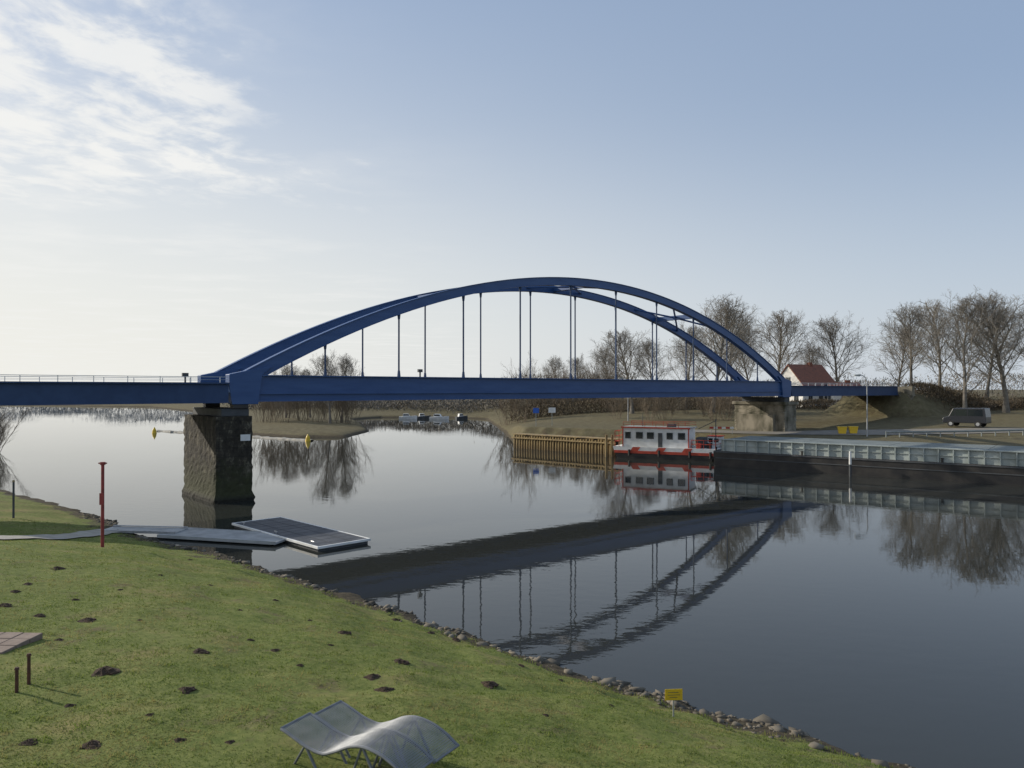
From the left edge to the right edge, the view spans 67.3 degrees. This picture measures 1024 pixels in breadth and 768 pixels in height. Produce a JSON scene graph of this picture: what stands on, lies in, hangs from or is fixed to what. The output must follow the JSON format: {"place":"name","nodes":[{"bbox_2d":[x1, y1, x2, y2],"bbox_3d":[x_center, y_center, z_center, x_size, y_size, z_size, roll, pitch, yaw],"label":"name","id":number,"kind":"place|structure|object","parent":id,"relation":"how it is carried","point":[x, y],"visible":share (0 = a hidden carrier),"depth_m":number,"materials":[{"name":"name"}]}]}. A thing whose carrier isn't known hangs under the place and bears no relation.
{"place":"outdoors","nodes":[
{"label":"outdoors","id":0,"kind":"place"},
{"bbox_2d":[0,529,116,538],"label":"path","id":1,"kind":"structure","parent":0,"point":[94,532],"depth_m":36.76,"materials":[{"name":"concrete"}]},
{"bbox_2d":[0,405,1023,767],"bbox_3d":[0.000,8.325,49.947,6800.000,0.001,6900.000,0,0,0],"label":"water","id":2,"kind":"structure","parent":0,"point":[874,617],"depth_m":36.73,"materials":[{"name":"grey liquid"}]},
{"bbox_2d":[157,527,285,544],"bbox_3d":[-15.167,8.298,41.130,7.164,0.540,2.300,0,0,16],"label":"landing stage","id":3,"kind":"object","parent":2,"relation":"on","point":[233,536],"visible":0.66,"depth_m":40.69,"materials":[{"name":"metal"}]},
{"bbox_2d":[98,525,187,533],"bbox_3d":[-20.146,7.960,42.069,4.277,0.207,1.470,0,0,4],"label":"gangway","id":4,"kind":"object","parent":3,"relation":"on","point":[146,529],"visible":0.98,"depth_m":42.08,"materials":[{"name":"metal"}]},
{"bbox_2d":[156,430,313,440],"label":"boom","id":5,"kind":"object","parent":2,"relation":"in","point":[268,437],"visible":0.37,"depth_m":124.23,"materials":[{"name":"metal"}]},
{"bbox_2d":[232,517,370,551],"bbox_3d":[-11.753,8.226,42.135,3.100,0.696,9.499,0,-1,-45],"label":"floating pontoon","id":6,"kind":"object","parent":2,"relation":"on","point":[307,535],"visible":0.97,"depth_m":41.24,"materials":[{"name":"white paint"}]},
{"bbox_2d":[399,414,416,418],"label":"motor boat","id":7,"kind":"object","parent":2,"relation":"on","point":[406,416],"visible":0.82,"depth_m":205.33,"materials":[{"name":"white paint"}]},
{"bbox_2d":[417,413,430,418],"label":"motor boat","id":8,"kind":"object","parent":2,"relation":"on","point":[421,416],"visible":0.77,"depth_m":207.07,"materials":[{"name":"white paint"}]},
{"bbox_2d":[429,414,448,418],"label":"motor boat","id":9,"kind":"object","parent":2,"relation":"on","point":[437,416],"visible":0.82,"depth_m":202.57,"materials":[{"name":"white paint"}]},
{"bbox_2d":[455,414,467,418],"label":"motor boat","id":10,"kind":"object","parent":2,"relation":"on","point":[460,416],"visible":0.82,"depth_m":205.50,"materials":[{"name":"white paint"}]},
{"bbox_2d":[511,433,621,454],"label":"timber jetty","id":11,"kind":"object","parent":2,"relation":"in","point":[580,444],"visible":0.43,"depth_m":98.46,"materials":[{"name":"brown wood"}]},
{"bbox_2d":[605,435,607,456],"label":"mooring post","id":12,"kind":"object","parent":2,"relation":"in","point":[606,445],"visible":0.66,"depth_m":90.63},
{"bbox_2d":[611,435,613,456],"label":"mooring post","id":13,"kind":"object","parent":2,"relation":"in","point":[612,445],"visible":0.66,"depth_m":90.62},
{"bbox_2d":[613,414,720,460],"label":"houseboat","id":14,"kind":"object","parent":2,"relation":"on","point":[672,441],"visible":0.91,"depth_m":88.05,"materials":[{"name":"white paint"}]},
{"bbox_2d":[708,435,724,447],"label":"work boat","id":15,"kind":"object","parent":2,"relation":"on","point":[712,438],"visible":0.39,"depth_m":88.84,"materials":[{"name":"black paint"}]},
{"bbox_2d":[849,451,851,476],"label":"mooring pole","id":16,"kind":"object","parent":2,"relation":"in","point":[850,467],"visible":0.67,"depth_m":70.30,"materials":[{"name":"metal"}]},
{"bbox_2d":[713,436,1023,485],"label":"cargo barge","id":17,"kind":"object","parent":2,"relation":"on","point":[987,464],"visible":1,"depth_m":70.57,"materials":[{"name":"black paint"}]},
{"bbox_2d":[0,390,1023,767],"bbox_3d":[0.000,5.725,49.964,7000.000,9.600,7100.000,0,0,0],"label":"ground","id":18,"kind":"structure","parent":0,"point":[906,412],"depth_m":17.01,"materials":[{"name":"plant"}]},
{"bbox_2d":[0,408,16,445],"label":"shrub","id":19,"kind":"object","parent":18,"relation":"on","point":[1,434],"visible":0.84,"depth_m":98.45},
{"bbox_2d":[12,480,14,517],"bbox_3d":[-27.945,6.549,43.110,0.143,2.324,0.150,0,0,0],"label":"mooring post","id":20,"kind":"object","parent":18,"relation":"on","point":[13,498],"visible":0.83,"depth_m":43.07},
{"bbox_2d":[14,667,18,692],"bbox_3d":[-8.619,5.250,13.383,0.083,0.640,0.083,0,0,-34],"label":"short post","id":21,"kind":"object","parent":18,"relation":"on","point":[16,669],"visible":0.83,"depth_m":13.36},
{"bbox_2d":[0,405,35,451],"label":"shrub","id":22,"kind":"object","parent":18,"relation":"on","point":[5,426],"visible":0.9,"depth_m":96.97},
{"bbox_2d":[0,632,42,653],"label":"paving square","id":23,"kind":"structure","parent":18,"relation":"on","point":[9,641],"depth_m":16.24,"materials":[{"name":"concrete"}]},
{"bbox_2d":[18,738,37,745],"bbox_3d":[-7.176,5.306,11.429,0.282,0.065,0.264,0,0,-1],"label":"molehill","id":24,"kind":"object","parent":18,"relation":"on","point":[29,742],"visible":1,"depth_m":11.37,"materials":[{"name":"soil"}]},
{"bbox_2d":[26,653,31,684],"bbox_3d":[-8.691,5.224,13.832,0.083,0.749,0.083,0,0,-34],"label":"short post","id":25,"kind":"object","parent":18,"relation":"on","point":[28,655],"visible":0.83,"depth_m":13.81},
{"bbox_2d":[77,617,95,622],"bbox_3d":[-10.124,5.623,18.364,0.444,0.102,0.415,0,0,19],"label":"molehill","id":26,"kind":"object","parent":18,"relation":"on","point":[87,620],"visible":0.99,"depth_m":18.28,"materials":[{"name":"soil"}]},
{"bbox_2d":[78,740,100,749],"bbox_3d":[-6.211,5.327,11.393,0.350,0.084,0.347,0,0,11],"label":"molehill","id":27,"kind":"object","parent":18,"relation":"on","point":[93,744],"visible":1,"depth_m":11.33,"materials":[{"name":"soil"}]},
{"bbox_2d":[98,462,106,546],"bbox_3d":[-17.633,5.293,33.119,0.360,3.862,0.220,0,0,0],"label":"red marker pole","id":28,"kind":"object","parent":18,"relation":"on","point":[101,495],"visible":0.89,"depth_m":33.06,"materials":[{"name":"metal"}]},
{"bbox_2d":[91,666,120,676],"bbox_3d":[-7.740,5.463,14.684,0.528,0.129,0.564,0,0,7],"label":"molehill","id":29,"kind":"object","parent":18,"relation":"on","point":[104,670],"visible":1,"depth_m":14.61,"materials":[{"name":"soil"}]},
{"bbox_2d":[178,686,195,693],"bbox_3d":[-5.931,5.519,13.912,0.363,0.083,0.362,0,0,9],"label":"molehill","id":30,"kind":"object","parent":18,"relation":"on","point":[188,690],"visible":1,"depth_m":13.88,"materials":[{"name":"soil"}]},
{"bbox_2d":[193,648,209,653],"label":"molehill","id":31,"kind":"object","parent":18,"relation":"on","point":[199,651],"visible":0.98,"depth_m":16.34,"materials":[{"name":"soil"}]},
{"bbox_2d":[182,403,254,503],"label":"bridge pier","id":32,"kind":"structure","parent":18,"relation":"on","point":[218,456],"depth_m":54.89,"materials":[{"name":"grey stone"}]},
{"bbox_2d":[252,372,276,421],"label":"shrub","id":33,"kind":"object","parent":18,"relation":"on","point":[266,404],"visible":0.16,"depth_m":163.29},
{"bbox_2d":[251,401,285,422],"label":"shrub","id":34,"kind":"object","parent":18,"relation":"on","point":[271,412],"visible":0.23,"depth_m":159.02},
{"bbox_2d":[260,401,289,419],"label":"shrub","id":35,"kind":"object","parent":18,"relation":"on","point":[276,411],"visible":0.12,"depth_m":168.53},
{"bbox_2d":[270,401,298,422],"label":"shrub","id":36,"kind":"object","parent":18,"relation":"on","point":[289,410],"visible":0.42,"depth_m":155.59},
{"bbox_2d":[272,364,302,417],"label":"bare tree","id":37,"kind":"object","parent":18,"relation":"on","point":[284,371],"visible":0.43,"depth_m":178.33,"materials":[{"name":"brown plant"}]},
{"bbox_2d":[286,371,319,420],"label":"shrub","id":38,"kind":"object","parent":18,"relation":"on","point":[296,410],"visible":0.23,"depth_m":163.39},
{"bbox_2d":[296,369,316,417],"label":"bare tree","id":39,"kind":"object","parent":18,"relation":"on","point":[305,372],"visible":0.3,"depth_m":183.65,"materials":[{"name":"brown plant"}]},
{"bbox_2d":[299,401,317,419],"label":"shrub","id":40,"kind":"object","parent":18,"relation":"on","point":[308,409],"visible":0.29,"depth_m":167.78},
{"bbox_2d":[301,401,330,421],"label":"shrub","id":41,"kind":"object","parent":18,"relation":"on","point":[320,409],"visible":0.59,"depth_m":160.73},
{"bbox_2d":[313,401,337,419],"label":"shrub","id":42,"kind":"object","parent":18,"relation":"on","point":[324,410],"visible":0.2,"depth_m":175.70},
{"bbox_2d":[310,350,344,423],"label":"bare tree","id":43,"kind":"object","parent":18,"relation":"on","point":[331,370],"visible":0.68,"depth_m":157.60,"materials":[{"name":"brown plant"}]},
{"bbox_2d":[328,373,355,422],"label":"shrub","id":44,"kind":"object","parent":18,"relation":"on","point":[339,406],"visible":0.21,"depth_m":163.84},
{"bbox_2d":[329,354,363,422],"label":"bare tree","id":45,"kind":"object","parent":18,"relation":"on","point":[345,361],"visible":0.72,"depth_m":164.24,"materials":[{"name":"brown plant"}]},
{"bbox_2d":[336,375,373,423],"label":"shrub","id":46,"kind":"object","parent":18,"relation":"on","point":[347,406],"visible":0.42,"depth_m":161.47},
{"bbox_2d":[280,712,434,767],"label":"metal lounger","id":47,"kind":"object","parent":18,"relation":"on","point":[348,742],"visible":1,"depth_m":10.97,"materials":[{"name":"metal"}]},
{"bbox_2d":[363,673,380,680],"bbox_3d":[-2.860,6.016,15.822,0.386,0.094,0.389,0,0,-32],"label":"molehill","id":48,"kind":"object","parent":18,"relation":"on","point":[371,677],"visible":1,"depth_m":15.78,"materials":[{"name":"soil"}]},
{"bbox_2d":[374,687,393,691],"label":"molehill","id":49,"kind":"object","parent":18,"relation":"on","point":[385,689],"visible":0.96,"depth_m":15.06,"materials":[{"name":"soil"}]},
{"bbox_2d":[314,700,459,767],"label":"metal lounger","id":50,"kind":"object","parent":18,"relation":"on","point":[400,722],"visible":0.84,"depth_m":11.63,"materials":[{"name":"metal"}]},
{"bbox_2d":[394,658,409,664],"bbox_3d":[-2.518,6.280,17.417,0.415,0.102,0.443,0,0,14],"label":"molehill","id":51,"kind":"object","parent":18,"relation":"on","point":[402,661],"visible":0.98,"depth_m":17.37,"materials":[{"name":"soil"}]},
{"bbox_2d":[222,398,598,414],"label":"wood","id":52,"kind":"object","parent":18,"relation":"on","point":[454,404],"visible":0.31,"depth_m":236.22,"materials":[{"name":"plant"}]},
{"bbox_2d":[481,681,498,688],"bbox_3d":[-0.555,6.530,16.737,0.467,0.112,0.463,0,0,16],"label":"molehill","id":53,"kind":"object","parent":18,"relation":"on","point":[490,684],"visible":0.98,"depth_m":16.71,"materials":[{"name":"soil"}]},
{"bbox_2d":[78,512,911,767],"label":"shore stones","id":54,"kind":"object","parent":18,"relation":"on","point":[770,723],"visible":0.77,"depth_m":20.57,"materials":[{"name":"stone"}]},
{"bbox_2d":[490,371,528,424],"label":"shrub","id":55,"kind":"object","parent":18,"relation":"on","point":[503,411],"visible":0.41,"depth_m":155.06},
{"bbox_2d":[502,353,540,422],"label":"shrub","id":56,"kind":"object","parent":18,"relation":"on","point":[519,406],"visible":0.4,"depth_m":152.46,"materials":[{"name":"plant"}]},
{"bbox_2d":[511,365,546,413],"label":"shrub","id":57,"kind":"object","parent":18,"relation":"on","point":[526,377],"visible":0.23,"depth_m":171.10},
{"bbox_2d":[531,374,549,415],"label":"shrub","id":58,"kind":"object","parent":18,"relation":"on","point":[539,399],"visible":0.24,"depth_m":164.08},
{"bbox_2d":[523,364,559,409],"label":"shrub","id":59,"kind":"object","parent":18,"relation":"on","point":[542,377],"visible":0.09,"depth_m":178.93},
{"bbox_2d":[540,374,561,414],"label":"shrub","id":60,"kind":"object","parent":18,"relation":"on","point":[554,399],"visible":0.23,"depth_m":163.78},
{"bbox_2d":[540,355,568,378],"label":"bare tree","id":61,"kind":"object","parent":18,"relation":"on","point":[556,366],"visible":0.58,"depth_m":205.90,"materials":[{"name":"brown plant"}]},
{"bbox_2d":[541,356,580,408],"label":"shrub","id":62,"kind":"object","parent":18,"relation":"on","point":[559,373],"visible":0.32,"depth_m":186.07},
{"bbox_2d":[562,370,589,411],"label":"shrub","id":63,"kind":"object","parent":18,"relation":"on","point":[571,399],"visible":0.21,"depth_m":165.37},
{"bbox_2d":[562,353,590,403],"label":"bare tree","id":64,"kind":"object","parent":18,"relation":"on","point":[577,364],"visible":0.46,"depth_m":199.76,"materials":[{"name":"brown plant"}]},
{"bbox_2d":[576,353,604,407],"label":"shrub","id":65,"kind":"object","parent":18,"relation":"on","point":[581,359],"visible":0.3,"depth_m":184.67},
{"bbox_2d":[581,351,622,405],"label":"shrub","id":66,"kind":"object","parent":18,"relation":"on","point":[597,372],"visible":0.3,"depth_m":181.68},
{"bbox_2d":[583,356,622,411],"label":"shrub","id":67,"kind":"object","parent":18,"relation":"on","point":[602,378],"visible":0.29,"depth_m":156.49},
{"bbox_2d":[587,346,627,406],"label":"bare tree","id":68,"kind":"object","parent":18,"relation":"on","point":[599,356],"visible":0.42,"depth_m":184.17,"materials":[{"name":"brown plant"}]},
{"bbox_2d":[585,365,631,409],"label":"shrub","id":69,"kind":"object","parent":18,"relation":"on","point":[612,378],"visible":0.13,"depth_m":161.64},
{"bbox_2d":[598,398,633,418],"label":"shrub","id":70,"kind":"object","parent":18,"relation":"on","point":[619,406],"visible":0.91,"depth_m":134.60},
{"bbox_2d":[588,327,651,413],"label":"bare tree","id":71,"kind":"object","parent":18,"relation":"on","point":[623,353],"visible":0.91,"depth_m":143.75,"materials":[{"name":"brown plant"}]},
{"bbox_2d":[621,397,650,412],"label":"shrub","id":72,"kind":"object","parent":18,"relation":"on","point":[633,404],"visible":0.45,"depth_m":145.81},
{"bbox_2d":[628,337,678,379],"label":"bare tree","id":73,"kind":"object","parent":18,"relation":"on","point":[648,354],"visible":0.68,"depth_m":184.43,"materials":[{"name":"brown plant"}]},
{"bbox_2d":[636,397,670,419],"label":"shrub","id":74,"kind":"object","parent":18,"relation":"on","point":[648,404],"visible":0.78,"depth_m":127.71,"materials":[{"name":"plant"}]},
{"bbox_2d":[648,397,687,418],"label":"shrub","id":75,"kind":"object","parent":18,"relation":"on","point":[669,404],"visible":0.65,"depth_m":128.74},
{"bbox_2d":[500,397,839,423],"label":"undergrowth","id":76,"kind":"object","parent":18,"relation":"on","point":[805,403],"visible":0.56,"depth_m":156.00,"materials":[{"name":"plant"}]},
{"bbox_2d":[665,689,682,716],"bbox_3d":[3.613,7.280,17.199,0.400,0.928,0.058,0,0,-5],"label":"yellow sign","id":77,"kind":"object","parent":18,"relation":"on","point":[673,694],"visible":0.94,"depth_m":17.18,"materials":[{"name":"metal"}]},
{"bbox_2d":[676,397,693,413],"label":"shrub","id":78,"kind":"object","parent":18,"relation":"on","point":[689,400],"visible":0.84,"depth_m":139.48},
{"bbox_2d":[662,320,722,409],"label":"bare tree","id":79,"kind":"object","parent":18,"relation":"on","point":[682,359],"visible":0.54,"depth_m":149.05,"materials":[{"name":"brown plant"}]},
{"bbox_2d":[692,397,725,415],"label":"shrub","id":80,"kind":"object","parent":18,"relation":"on","point":[700,406],"visible":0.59,"depth_m":133.05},
{"bbox_2d":[698,397,730,420],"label":"shrub","id":81,"kind":"object","parent":18,"relation":"on","point":[706,405],"visible":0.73,"depth_m":123.66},
{"bbox_2d":[660,292,777,412],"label":"bare tree","id":82,"kind":"object","parent":18,"relation":"on","point":[727,325],"visible":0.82,"depth_m":139.23,"materials":[{"name":"brown plant"}]},
{"bbox_2d":[710,426,733,433],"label":"red barrier","id":83,"kind":"object","parent":18,"relation":"on","point":[732,427],"visible":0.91,"depth_m":97.58,"materials":[{"name":"metal"}]},
{"bbox_2d":[716,396,738,420],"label":"shrub","id":84,"kind":"object","parent":18,"relation":"on","point":[728,409],"visible":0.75,"depth_m":123.27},
{"bbox_2d":[701,309,765,405],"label":"bare tree","id":85,"kind":"object","parent":18,"relation":"on","point":[741,333],"visible":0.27,"depth_m":160.10,"materials":[{"name":"brown plant"}]},
{"bbox_2d":[713,330,767,379],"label":"bare tree","id":86,"kind":"object","parent":18,"relation":"on","point":[746,369],"visible":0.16,"depth_m":189.48,"materials":[{"name":"brown plant"}]},
{"bbox_2d":[497,370,1023,406],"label":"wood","id":87,"kind":"object","parent":18,"relation":"on","point":[956,383],"visible":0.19,"depth_m":266.28,"materials":[{"name":"plant"}]},
{"bbox_2d":[732,397,798,431],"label":"bridge pier","id":88,"kind":"structure","parent":18,"relation":"on","point":[772,414],"depth_m":102.80,"materials":[{"name":"concrete"}]},
{"bbox_2d":[0,277,898,405],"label":"arch bridge","id":89,"kind":"structure","parent":88,"relation":"on","point":[248,379],"depth_m":66.51,"materials":[{"name":"blue paint"}]},
{"bbox_2d":[742,308,818,373],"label":"bare tree","id":90,"kind":"object","parent":18,"relation":"on","point":[780,330],"visible":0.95,"depth_m":167.98,"materials":[{"name":"brown plant"}]},
{"bbox_2d":[774,362,834,406],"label":"house","id":91,"kind":"structure","parent":18,"relation":"on","point":[809,372],"depth_m":153.07,"materials":[{"name":"paint"}]},
{"bbox_2d":[794,345,828,366],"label":"bare tree","id":92,"kind":"object","parent":18,"relation":"on","point":[807,360],"visible":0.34,"depth_m":189.91,"materials":[{"name":"brown plant"}]},
{"bbox_2d":[796,312,879,381],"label":"bare tree","id":93,"kind":"object","parent":18,"relation":"on","point":[828,338],"visible":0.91,"depth_m":163.91,"materials":[{"name":"brown plant"}]},
{"bbox_2d":[837,426,846,433],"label":"yellow container","id":94,"kind":"object","parent":18,"relation":"on","point":[842,429],"visible":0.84,"depth_m":95.85,"materials":[{"name":"paint"}]},
{"bbox_2d":[823,380,861,403],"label":"house","id":95,"kind":"structure","parent":18,"relation":"on","point":[836,398],"depth_m":150.11,"materials":[{"name":"paint"}]},
{"bbox_2d":[848,426,857,432],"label":"yellow container","id":96,"kind":"object","parent":18,"relation":"on","point":[853,429],"visible":0.94,"depth_m":95.85,"materials":[{"name":"paint"}]},
{"bbox_2d":[854,374,867,436],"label":"street lamp","id":97,"kind":"object","parent":18,"relation":"on","point":[866,404],"visible":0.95,"depth_m":91.94,"materials":[{"name":"metal"}]},
{"bbox_2d":[846,386,915,399],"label":"bridge abutment","id":98,"kind":"object","parent":18,"relation":"on","point":[910,390],"visible":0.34,"depth_m":122.93,"materials":[{"name":"concrete"}]},
{"bbox_2d":[869,323,936,386],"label":"bare tree","id":99,"kind":"object","parent":18,"relation":"on","point":[900,371],"visible":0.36,"depth_m":150.56,"materials":[{"name":"brown plant"}]},
{"bbox_2d":[869,301,945,385],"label":"bare tree","id":100,"kind":"object","parent":18,"relation":"on","point":[908,325],"visible":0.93,"depth_m":128.76,"materials":[{"name":"brown plant"}]},
{"bbox_2d":[904,299,975,385],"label":"bare tree","id":101,"kind":"object","parent":18,"relation":"on","point":[927,309],"visible":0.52,"depth_m":141.29,"materials":[{"name":"brown plant"}]},
{"bbox_2d":[886,429,1023,436],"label":"guard rail","id":102,"kind":"object","parent":18,"relation":"on","point":[967,431],"visible":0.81,"depth_m":89.61,"materials":[{"name":"grey metal"}]},
{"bbox_2d":[900,381,1023,410],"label":"undergrowth","id":103,"kind":"object","parent":18,"relation":"on","point":[939,391],"visible":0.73,"depth_m":130.07,"materials":[{"name":"plant"}]},
{"bbox_2d":[905,285,1023,407],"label":"bare tree","id":104,"kind":"object","parent":18,"relation":"on","point":[963,350],"visible":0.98,"depth_m":122.17,"materials":[{"name":"brown plant"}]},
{"bbox_2d":[942,408,990,426],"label":"parked van","id":105,"kind":"object","parent":18,"relation":"on","point":[979,417],"visible":1,"depth_m":99.66,"materials":[{"name":"grey paint"}]},
{"bbox_2d":[936,288,1023,412],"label":"bare tree","id":106,"kind":"object","parent":18,"relation":"on","point":[1006,406],"visible":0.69,"depth_m":123.31,"materials":[{"name":"brown plant"}]},
{"bbox_2d":[954,303,1022,397],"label":"bare tree","id":107,"kind":"object","parent":18,"relation":"on","point":[987,386],"visible":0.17,"depth_m":151.51,"materials":[{"name":"brown plant"}]},
{"bbox_2d":[991,390,1019,408],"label":"shrub","id":108,"kind":"object","parent":18,"relation":"on","point":[1010,402],"visible":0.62,"depth_m":134.79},
{"bbox_2d":[991,302,1023,366],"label":"bare tree","id":109,"kind":"object","parent":18,"relation":"on","point":[1019,331],"visible":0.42,"depth_m":130.57,"materials":[{"name":"brown plant"}]},
{"bbox_2d":[0,0,1023,389],"label":"sky","id":110,"kind":"structure","parent":0,"point":[193,187],"materials":[{"name":"blue"}]},
{"bbox_2d":[695,428,1023,434],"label":"road","id":111,"kind":"structure","parent":0,"point":[859,432],"depth_m":97.34,"materials":[{"name":"asphalt"}]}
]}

